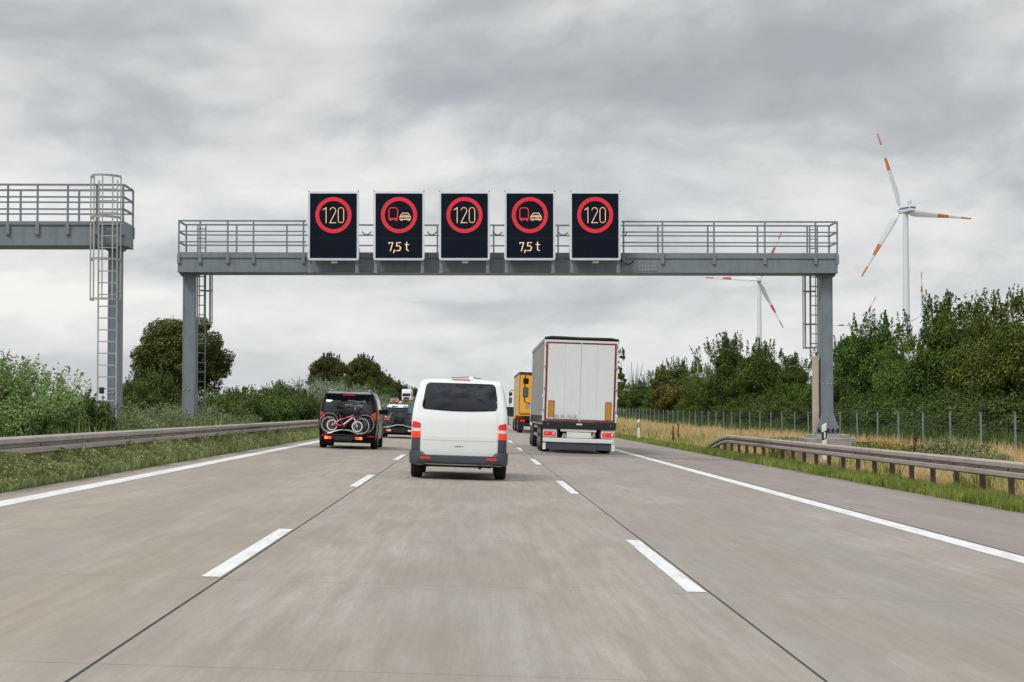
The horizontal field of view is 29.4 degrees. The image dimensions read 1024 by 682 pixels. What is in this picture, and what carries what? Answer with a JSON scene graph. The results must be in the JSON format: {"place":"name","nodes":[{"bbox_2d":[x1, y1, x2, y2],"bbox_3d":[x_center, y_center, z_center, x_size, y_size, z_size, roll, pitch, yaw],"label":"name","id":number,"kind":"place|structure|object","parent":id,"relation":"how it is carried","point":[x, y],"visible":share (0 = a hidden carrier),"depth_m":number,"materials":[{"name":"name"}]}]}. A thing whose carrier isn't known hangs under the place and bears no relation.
{"place":"outdoors","nodes":[
{"label":"outdoors","id":0,"kind":"place"},
{"bbox_2d":[400,389,412,402],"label":"oncoming lorry","id":1,"kind":"object","parent":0,"point":[407,394],"visible":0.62,"depth_m":517.24,"materials":[{"name":"white paint"}]},
{"bbox_2d":[1,408,979,504],"bbox_3d":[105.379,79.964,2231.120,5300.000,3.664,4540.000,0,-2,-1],"label":"ground","id":2,"kind":"structure","parent":0,"point":[169,463],"depth_m":38.51,"materials":[{"name":"plant"}]},
{"bbox_2d":[0,359,12,427],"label":"bush","id":3,"kind":"object","parent":2,"relation":"on","point":[1,417],"visible":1,"depth_m":36.80,"materials":[{"name":"green plant"}]},
{"bbox_2d":[0,349,70,436],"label":"bush","id":4,"kind":"object","parent":2,"relation":"on","point":[35,417],"visible":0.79,"depth_m":38.88,"materials":[{"name":"green plant"}]},
{"bbox_2d":[3,355,95,433],"bbox_3d":[-10.476,1.548,42.427,2.862,2.471,2.964,1,-2,-17],"label":"bush","id":5,"kind":"object","parent":2,"relation":"on","point":[77,416],"visible":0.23,"depth_m":42.05,"materials":[{"name":"green plant"}]},
{"bbox_2d":[0,173,134,418],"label":"sign gantry","id":6,"kind":"object","parent":2,"relation":"on","point":[114,239],"visible":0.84,"depth_m":49.91,"materials":[{"name":"metal"}]},
{"bbox_2d":[36,383,120,432],"bbox_3d":[-10.424,1.907,45.047,2.755,1.920,2.673,0,-2,-11],"label":"bush","id":7,"kind":"object","parent":2,"relation":"on","point":[92,406],"visible":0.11,"depth_m":44.58,"materials":[{"name":"green plant"}]},
{"bbox_2d":[96,409,140,431],"bbox_3d":[-10.222,2.200,46.970,2.755,1.428,2.673,0,-2,-11],"label":"bush","id":8,"kind":"object","parent":2,"relation":"on","point":[119,421],"visible":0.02,"depth_m":47.10,"materials":[{"name":"green plant"}]},
{"bbox_2d":[122,374,143,416],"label":"bush","id":9,"kind":"object","parent":2,"relation":"on","point":[127,386],"visible":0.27,"depth_m":197.94,"materials":[{"name":"green plant"}]},
{"bbox_2d":[128,364,181,416],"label":"bush","id":10,"kind":"object","parent":2,"relation":"on","point":[156,388],"visible":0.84,"depth_m":184.46,"materials":[{"name":"green plant"}]},
{"bbox_2d":[0,420,318,460],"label":"guard rail","id":11,"kind":"object","parent":2,"relation":"on","point":[37,445],"visible":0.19,"depth_m":39.71,"materials":[{"name":"metal"}]},
{"bbox_2d":[0,424,319,492],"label":"median weeds","id":12,"kind":"object","parent":2,"relation":"on","point":[33,481],"visible":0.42,"depth_m":37.63,"materials":[{"name":"green plant"}]},
{"bbox_2d":[83,401,265,444],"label":"gap weeds","id":13,"kind":"object","parent":2,"relation":"on","point":[143,420],"visible":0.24,"depth_m":55.14,"materials":[{"name":"green plant"}]},
{"bbox_2d":[129,315,235,403],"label":"broadleaf tree","id":14,"kind":"object","parent":2,"relation":"on","point":[162,340],"visible":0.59,"depth_m":201.65,"materials":[{"name":"green plant"}]},
{"bbox_2d":[0,400,414,457],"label":"median undergrowth","id":15,"kind":"object","parent":2,"relation":"on","point":[403,403],"visible":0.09,"depth_m":42.25,"materials":[{"name":"green plant"}]},
{"bbox_2d":[171,387,255,424],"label":"bush","id":16,"kind":"object","parent":2,"relation":"on","point":[226,404],"visible":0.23,"depth_m":70.25,"materials":[{"name":"green plant"}]},
{"bbox_2d":[206,384,280,416],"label":"bush","id":17,"kind":"object","parent":2,"relation":"on","point":[261,400],"visible":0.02,"depth_m":79.65,"materials":[{"name":"green plant"}]},
{"bbox_2d":[210,385,280,422],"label":"bush","id":18,"kind":"object","parent":2,"relation":"on","point":[259,407],"visible":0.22,"depth_m":74.59,"materials":[{"name":"green plant"}]},
{"bbox_2d":[254,386,301,421],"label":"bush","id":19,"kind":"object","parent":2,"relation":"on","point":[289,407],"visible":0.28,"depth_m":85.08,"materials":[{"name":"green plant"}]},
{"bbox_2d":[265,379,293,394],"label":"bush","id":20,"kind":"object","parent":2,"relation":"on","point":[277,384],"visible":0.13,"depth_m":298.75,"materials":[{"name":"green plant"}]},
{"bbox_2d":[253,387,307,420],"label":"bush","id":21,"kind":"object","parent":2,"relation":"on","point":[302,409],"visible":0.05,"depth_m":91.63,"materials":[{"name":"green plant"}]},
{"bbox_2d":[262,378,323,419],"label":"willow shrub","id":22,"kind":"object","parent":2,"relation":"on","point":[301,389],"visible":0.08,"depth_m":105.07,"materials":[{"name":"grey plant"}]},
{"bbox_2d":[277,385,322,420],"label":"bush","id":23,"kind":"object","parent":2,"relation":"on","point":[311,412],"visible":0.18,"depth_m":97.95,"materials":[{"name":"green plant"}]},
{"bbox_2d":[287,375,340,408],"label":"willow shrub","id":24,"kind":"object","parent":2,"relation":"on","point":[324,388],"visible":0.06,"depth_m":112.59,"materials":[{"name":"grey plant"}]},
{"bbox_2d":[305,351,349,390],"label":"broadleaf tree","id":25,"kind":"object","parent":2,"relation":"on","point":[324,367],"visible":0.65,"depth_m":377.15,"materials":[{"name":"green plant"}]},
{"bbox_2d":[329,373,351,390],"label":"bush","id":26,"kind":"object","parent":2,"relation":"on","point":[344,378],"visible":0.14,"depth_m":349.22,"materials":[{"name":"green plant"}]},
{"bbox_2d":[344,352,382,389],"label":"broadleaf tree","id":27,"kind":"object","parent":2,"relation":"on","point":[362,368],"visible":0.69,"depth_m":422.07,"materials":[{"name":"green plant"}]},
{"bbox_2d":[356,379,380,398],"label":"bush","id":28,"kind":"object","parent":2,"relation":"on","point":[368,384],"visible":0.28,"depth_m":398.90,"materials":[{"name":"green plant"}]},
{"bbox_2d":[376,368,392,390],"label":"broadleaf tree","id":29,"kind":"object","parent":2,"relation":"on","point":[383,380],"visible":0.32,"depth_m":477.52,"materials":[{"name":"green plant"}]},
{"bbox_2d":[379,394,396,409],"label":"willow shrub","id":30,"kind":"object","parent":2,"relation":"on","point":[393,402],"visible":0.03,"depth_m":176.74,"materials":[{"name":"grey plant"}]},
{"bbox_2d":[379,385,398,403],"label":"bush","id":31,"kind":"object","parent":2,"relation":"on","point":[388,392],"visible":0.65,"depth_m":468.31,"materials":[{"name":"green plant"}]},
{"bbox_2d":[387,374,398,403],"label":"broadleaf tree","id":32,"kind":"object","parent":2,"relation":"on","point":[394,385],"visible":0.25,"depth_m":557.84,"materials":[{"name":"green plant"}]},
{"bbox_2d":[395,380,405,401],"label":"broadleaf tree","id":33,"kind":"object","parent":2,"relation":"on","point":[400,388],"visible":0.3,"depth_m":638.07,"materials":[{"name":"green plant"}]},
{"bbox_2d":[177,220,855,460],"bbox_3d":[-0.067,0.222,60.829,21.264,7.814,1.924,0,-2,-1],"label":"sign gantry","id":34,"kind":"object","parent":2,"relation":"on","point":[822,268],"visible":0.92,"depth_m":60.27,"materials":[{"name":"metal"}]},
{"bbox_2d":[308,190,359,273],"bbox_3d":[-5.440,-3.315,59.688,1.564,2.510,0.666,0,-2,-1],"label":"matrix sign","id":35,"kind":"object","parent":34,"relation":"attached to","point":[333,225],"visible":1,"depth_m":59.38,"materials":[{"name":"black plastic"}]},
{"bbox_2d":[373,190,424,273],"bbox_3d":[-3.447,-3.320,59.727,1.564,2.510,0.666,0,-2,-1],"label":"matrix sign","id":36,"kind":"object","parent":34,"relation":"attached to","point":[398,225],"visible":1,"depth_m":59.41,"materials":[{"name":"black plastic"}]},
{"bbox_2d":[439,190,489,273],"bbox_3d":[-1.455,-3.322,59.767,1.564,2.510,0.666,0,-2,-1],"label":"matrix sign","id":37,"kind":"object","parent":34,"relation":"attached to","point":[464,225],"visible":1,"depth_m":59.45,"materials":[{"name":"black plastic"}]},
{"bbox_2d":[504,190,554,273],"bbox_3d":[0.538,-3.325,59.807,1.564,2.510,0.666,0,-2,-1],"label":"matrix sign","id":38,"kind":"object","parent":34,"relation":"attached to","point":[529,225],"visible":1,"depth_m":59.49,"materials":[{"name":"black plastic"}]},
{"bbox_2d":[569,190,620,273],"bbox_3d":[2.530,-3.327,59.847,1.564,2.510,0.666,0,-2,-1],"label":"matrix sign","id":39,"kind":"object","parent":34,"relation":"attached to","point":[595,225],"visible":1,"depth_m":59.53,"materials":[{"name":"black plastic"}]},
{"bbox_2d":[618,347,626,410],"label":"slender tree","id":40,"kind":"object","parent":2,"relation":"on","point":[621,376],"visible":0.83,"depth_m":330.24,"materials":[{"name":"green plant"}]},
{"bbox_2d":[617,383,635,409],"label":"broadleaf tree","id":41,"kind":"object","parent":2,"relation":"on","point":[622,396],"visible":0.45,"depth_m":299.74,"materials":[{"name":"green plant"}]},
{"bbox_2d":[626,377,650,414],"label":"broadleaf tree","id":42,"kind":"object","parent":2,"relation":"on","point":[636,396],"visible":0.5,"depth_m":261.42,"materials":[{"name":"green plant"}]},
{"bbox_2d":[636,397,653,414],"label":"bush","id":43,"kind":"object","parent":2,"relation":"on","point":[645,408],"visible":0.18,"depth_m":249.72,"materials":[{"name":"green plant"}]},
{"bbox_2d":[641,365,667,412],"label":"broadleaf tree","id":44,"kind":"object","parent":2,"relation":"on","point":[648,403],"visible":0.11,"depth_m":232.03,"materials":[{"name":"green plant"}]},
{"bbox_2d":[648,366,683,416],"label":"broadleaf tree","id":45,"kind":"object","parent":2,"relation":"on","point":[662,396],"visible":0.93,"depth_m":199.47,"materials":[{"name":"green plant"}]},
{"bbox_2d":[653,355,697,415],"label":"broadleaf tree","id":46,"kind":"object","parent":2,"relation":"on","point":[677,368],"visible":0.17,"depth_m":204.81,"materials":[{"name":"green plant"}]},
{"bbox_2d":[667,398,686,417],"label":"bush","id":47,"kind":"object","parent":2,"relation":"on","point":[679,409],"visible":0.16,"depth_m":195.88,"materials":[{"name":"green plant"}]},
{"bbox_2d":[678,361,714,414],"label":"broadleaf tree","id":48,"kind":"object","parent":2,"relation":"on","point":[693,387],"visible":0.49,"depth_m":185.86,"materials":[{"name":"green plant"}]},
{"bbox_2d":[685,402,711,420],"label":"bush","id":49,"kind":"object","parent":2,"relation":"on","point":[699,414],"visible":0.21,"depth_m":175.63,"materials":[{"name":"green plant"}]},
{"bbox_2d":[689,330,755,415],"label":"broadleaf tree","id":50,"kind":"object","parent":2,"relation":"on","point":[722,385],"visible":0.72,"depth_m":165.78,"materials":[{"name":"green plant"}]},
{"bbox_2d":[707,397,739,420],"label":"bush","id":51,"kind":"object","parent":2,"relation":"on","point":[724,407],"visible":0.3,"depth_m":161.80,"materials":[{"name":"green plant"}]},
{"bbox_2d":[722,399,764,424],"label":"bush","id":52,"kind":"object","parent":2,"relation":"on","point":[747,409],"visible":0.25,"depth_m":147.80,"materials":[{"name":"green plant"}]},
{"bbox_2d":[706,233,783,351],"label":"wind turbine","id":53,"kind":"object","parent":2,"relation":"on","point":[760,287],"visible":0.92,"depth_m":1458.32,"materials":[{"name":"metal"}]},
{"bbox_2d":[732,336,790,406],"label":"broadleaf tree","id":54,"kind":"object","parent":2,"relation":"on","point":[753,373],"visible":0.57,"depth_m":151.38,"materials":[{"name":"green plant"}]},
{"bbox_2d":[746,394,797,424],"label":"bush","id":55,"kind":"object","parent":2,"relation":"on","point":[775,406],"visible":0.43,"depth_m":135.74,"materials":[{"name":"green plant"}]},
{"bbox_2d":[765,436,798,457],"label":"wild plant","id":56,"kind":"object","parent":2,"relation":"on","point":[790,439],"visible":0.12,"depth_m":65.95,"materials":[{"name":"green plant"}]},
{"bbox_2d":[762,351,811,406],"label":"broadleaf tree","id":57,"kind":"object","parent":2,"relation":"on","point":[794,375],"visible":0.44,"depth_m":141.69,"materials":[{"name":"green plant"}]},
{"bbox_2d":[771,399,811,427],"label":"bush","id":58,"kind":"object","parent":2,"relation":"on","point":[799,408],"visible":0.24,"depth_m":123.30,"materials":[{"name":"green plant"}]},
{"bbox_2d":[778,382,811,422],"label":"broadleaf tree","id":59,"kind":"object","parent":2,"relation":"on","point":[806,396],"visible":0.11,"depth_m":132.12,"materials":[{"name":"green plant"}]},
{"bbox_2d":[616,418,1023,491],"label":"green grass tufts","id":60,"kind":"object","parent":2,"relation":"on","point":[886,470],"visible":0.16,"depth_m":53.60,"materials":[{"name":"plant"}]},
{"bbox_2d":[617,407,1023,451],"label":"wire fence","id":61,"kind":"object","parent":2,"relation":"on","point":[790,421],"visible":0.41,"depth_m":82.25,"materials":[{"name":"metal"}]},
{"bbox_2d":[617,408,1023,453],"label":"fence undergrowth","id":62,"kind":"object","parent":2,"relation":"on","point":[904,434],"visible":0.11,"depth_m":85.54,"materials":[{"name":"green plant"}]},
{"bbox_2d":[822,423,826,459],"bbox_3d":[8.977,2.891,56.120,0.126,1.055,0.114,0,-2,-7],"label":"delineator post","id":63,"kind":"object","parent":2,"relation":"on","point":[824,433],"visible":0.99,"depth_m":56.08,"materials":[{"name":"white plastic"}]},
{"bbox_2d":[802,399,856,426],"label":"bush","id":64,"kind":"object","parent":2,"relation":"on","point":[834,406],"visible":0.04,"depth_m":114.34,"materials":[{"name":"green plant"}]},
{"bbox_2d":[807,335,866,408],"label":"broadleaf tree","id":65,"kind":"object","parent":2,"relation":"on","point":[839,383],"visible":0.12,"depth_m":121.14,"materials":[{"name":"green plant"}]},
{"bbox_2d":[833,297,875,337],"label":"wind turbine","id":66,"kind":"object","parent":2,"relation":"on","point":[854,324],"visible":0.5,"depth_m":2314.45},
{"bbox_2d":[833,393,891,429],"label":"bush","id":67,"kind":"object","parent":2,"relation":"on","point":[846,409],"visible":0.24,"depth_m":105.81,"materials":[{"name":"green plant"}]},
{"bbox_2d":[707,435,1023,494],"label":"guard rail","id":68,"kind":"object","parent":2,"relation":"on","point":[1011,471],"visible":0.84,"depth_m":44.44,"materials":[{"name":"metal"}]},
{"bbox_2d":[833,307,917,404],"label":"broadleaf tree","id":69,"kind":"object","parent":2,"relation":"on","point":[867,356],"visible":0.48,"depth_m":113.89,"materials":[{"name":"green plant"}]},
{"bbox_2d":[849,390,926,430],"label":"bush","id":70,"kind":"object","parent":2,"relation":"on","point":[871,408],"visible":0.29,"depth_m":97.95,"materials":[{"name":"green plant"}]},
{"bbox_2d":[866,331,929,404],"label":"broadleaf tree","id":71,"kind":"object","parent":2,"relation":"on","point":[885,384],"visible":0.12,"depth_m":108.11,"materials":[{"name":"green plant"}]},
{"bbox_2d":[878,395,939,433],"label":"bush","id":72,"kind":"object","parent":2,"relation":"on","point":[911,412],"visible":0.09,"depth_m":92.07,"materials":[{"name":"green plant"}]},
{"bbox_2d":[892,272,930,346],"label":"wind turbine","id":73,"kind":"object","parent":2,"relation":"on","point":[915,317],"visible":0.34,"depth_m":1713.09,"materials":[{"name":"metal"}]},
{"bbox_2d":[861,134,970,360],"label":"wind turbine","id":74,"kind":"object","parent":2,"relation":"on","point":[907,210],"visible":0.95,"depth_m":982.09,"materials":[{"name":"metal"}]},
{"bbox_2d":[899,389,989,435],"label":"bush","id":75,"kind":"object","parent":2,"relation":"on","point":[933,409],"visible":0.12,"depth_m":86.14,"materials":[{"name":"green plant"}]},
{"bbox_2d":[895,289,994,403],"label":"broadleaf tree","id":76,"kind":"object","parent":2,"relation":"on","point":[921,376],"visible":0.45,"depth_m":100.80,"materials":[{"name":"green plant"}]},
{"bbox_2d":[924,393,1007,433],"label":"bush","id":77,"kind":"object","parent":2,"relation":"on","point":[956,410],"visible":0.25,"depth_m":80.16,"materials":[{"name":"green plant"}]},
{"bbox_2d":[937,443,1000,457],"bbox_3d":[12.176,3.161,52.187,1.798,0.891,1.845,0,-2,-1],"label":"wild plant","id":78,"kind":"object","parent":2,"relation":"on","point":[987,449],"visible":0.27,"depth_m":51.94,"materials":[{"name":"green plant"}]},
{"bbox_2d":[925,287,1022,400],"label":"broadleaf tree","id":79,"kind":"object","parent":2,"relation":"on","point":[962,380],"visible":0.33,"depth_m":93.12,"materials":[{"name":"green plant"}]},
{"bbox_2d":[951,389,1023,437],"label":"bush","id":80,"kind":"object","parent":2,"relation":"on","point":[1010,406],"visible":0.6,"depth_m":73.61,"materials":[{"name":"green plant"}]},
{"bbox_2d":[965,453,1014,461],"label":"wild plant","id":81,"kind":"object","parent":2,"relation":"on","point":[983,456],"visible":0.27,"depth_m":50.07,"materials":[{"name":"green plant"}]},
{"bbox_2d":[962,283,1023,401],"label":"broadleaf tree","id":82,"kind":"object","parent":2,"relation":"on","point":[1002,363],"visible":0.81,"depth_m":85.61,"materials":[{"name":"green plant"}]},
{"bbox_2d":[0,417,1023,681],"bbox_3d":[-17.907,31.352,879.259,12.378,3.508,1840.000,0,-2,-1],"label":"road","id":83,"kind":"structure","parent":0,"point":[306,561],"depth_m":15.76,"materials":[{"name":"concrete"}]},
{"bbox_2d":[319,389,388,448],"bbox_3d":[-5.337,2.604,65.404,2.280,1.913,5.114,2,-2,-1],"label":"people carrier","id":84,"kind":"object","parent":83,"relation":"on","point":[371,406],"visible":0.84,"depth_m":62.99,"materials":[{"name":"black paint"}]},
{"bbox_2d":[324,410,362,440],"bbox_3d":[-5.357,2.703,62.581,1.262,0.968,1.115,2,-2,-1],"label":"bicycle rack","id":85,"kind":"object","parent":84,"relation":"attached to","point":[338,437],"visible":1,"depth_m":62.04,"materials":[{"name":"black plastic"}]},
{"bbox_2d":[326,409,362,431],"bbox_3d":[-5.328,2.540,62.241,1.140,0.751,0.374,0,-2,13],"label":"bicycle","id":86,"kind":"object","parent":85,"relation":"on","point":[336,424],"visible":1,"depth_m":62.20,"materials":[{"name":"metal"}]},
{"bbox_2d":[320,404,370,434],"bbox_3d":[-5.328,2.518,62.425,1.598,0.983,0.364,0,-2,-9],"label":"bicycle","id":87,"kind":"object","parent":85,"relation":"on","point":[356,419],"visible":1,"depth_m":62.42,"materials":[{"name":"metal"}]},
{"bbox_2d":[318,400,374,433],"bbox_3d":[-5.297,2.446,62.645,1.820,1.108,0.327,0,-2,5],"label":"bicycle","id":88,"kind":"object","parent":85,"relation":"on","point":[359,415],"visible":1,"depth_m":62.62,"materials":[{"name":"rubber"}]},
{"bbox_2d":[324,395,371,413],"bbox_3d":[-5.274,2.057,63.003,1.546,0.586,0.276,2,-2,-1],"label":"rear window","id":89,"kind":"structure","parent":84,"relation":"in","point":[331,399],"depth_m":62.98,"materials":[{"name":"black glass"}]},
{"bbox_2d":[382,404,411,436],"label":"estate car","id":90,"kind":"object","parent":83,"relation":"on","point":[389,407],"visible":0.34,"depth_m":88.92,"materials":[{"name":"grey paint"}]},
{"bbox_2d":[383,411,411,432],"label":"bicycle rack","id":91,"kind":"object","parent":90,"relation":"attached to","point":[399,430],"visible":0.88,"depth_m":88.13,"materials":[{"name":"black plastic"}]},
{"bbox_2d":[382,406,411,426],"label":"bicycle","id":92,"kind":"object","parent":91,"relation":"on","point":[400,419],"visible":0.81,"depth_m":88.31,"materials":[{"name":"metal"}]},
{"bbox_2d":[383,406,411,425],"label":"bicycle","id":93,"kind":"object","parent":91,"relation":"on","point":[398,417],"visible":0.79,"depth_m":88.59,"materials":[{"name":"metal"}]},
{"bbox_2d":[408,377,513,479],"bbox_3d":[-1.067,1.775,40.347,2.260,2.022,5.007,2,-2,-1],"label":"delivery van","id":94,"kind":"object","parent":83,"relation":"on","point":[459,422],"visible":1,"depth_m":37.98,"materials":[{"name":"white paint"}]},
{"bbox_2d":[509,372,531,432],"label":"box lorry","id":95,"kind":"object","parent":83,"relation":"on","point":[521,418],"visible":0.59,"depth_m":128.06,"materials":[{"name":"yellow metal"}]},
{"bbox_2d":[523,336,619,452],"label":"articulated lorry","id":96,"kind":"object","parent":83,"relation":"on","point":[574,397],"visible":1,"depth_m":67.03,"materials":[{"name":"white metal"}]},
{"bbox_2d":[543,342,581,420],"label":"rear door","id":97,"kind":"structure","parent":96,"relation":"in","point":[563,359],"depth_m":67.01,"materials":[{"name":"metal"}]},
{"bbox_2d":[580,343,617,422],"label":"rear door","id":98,"kind":"structure","parent":96,"relation":"in","point":[598,360],"depth_m":67.04,"materials":[{"name":"metal"}]},
{"bbox_2d":[0,0,1023,405],"label":"sky","id":99,"kind":"structure","parent":0,"point":[690,110],"materials":[{"name":"grey"}]},
{"bbox_2d":[594,433,1023,555],"bbox_3d":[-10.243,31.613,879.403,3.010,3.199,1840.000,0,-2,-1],"label":"shoulder","id":100,"kind":"object","parent":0,"point":[999,529],"visible":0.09,"depth_m":34.98},
{"bbox_2d":[594,432,1023,512],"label":"green verge grass","id":101,"kind":"structure","parent":0,"point":[988,497],"depth_m":43.62,"materials":[{"name":"plant"}]},
{"bbox_2d":[612,415,1023,496],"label":"dry verge grass","id":102,"kind":"structure","parent":0,"point":[943,477],"depth_m":73.18,"materials":[{"name":"plant"}]},
{"bbox_2d":[850,441,891,458],"bbox_3d":[11.007,3.468,60.151,1.616,0.840,1.637,0,-2,-1],"label":"wild plant","id":103,"kind":"object","parent":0,"point":[866,443],"visible":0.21,"depth_m":59.98,"materials":[{"name":"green plant"}]},
{"bbox_2d":[873,440,912,465],"bbox_3d":[10.390,3.162,53.140,1.126,0.927,1.122,0,-2,-1],"label":"wild plant","id":104,"kind":"object","parent":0,"point":[885,447],"visible":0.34,"depth_m":53.02,"materials":[{"name":"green plant"}]},
{"bbox_2d":[903,443,958,455],"bbox_3d":[11.186,3.162,52.171,1.599,0.870,1.592,0,-2,-1],"label":"wild plant","id":105,"kind":"object","parent":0,"point":[930,447],"visible":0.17,"depth_m":52.05,"materials":[{"name":"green plant"}]},
{"bbox_2d":[915,436,984,456],"bbox_3d":[11.416,3.015,51.159,1.922,1.080,1.921,0,-2,-1],"label":"wild plant","id":106,"kind":"object","parent":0,"point":[961,443],"visible":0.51,"depth_m":51.00,"materials":[{"name":"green plant"}]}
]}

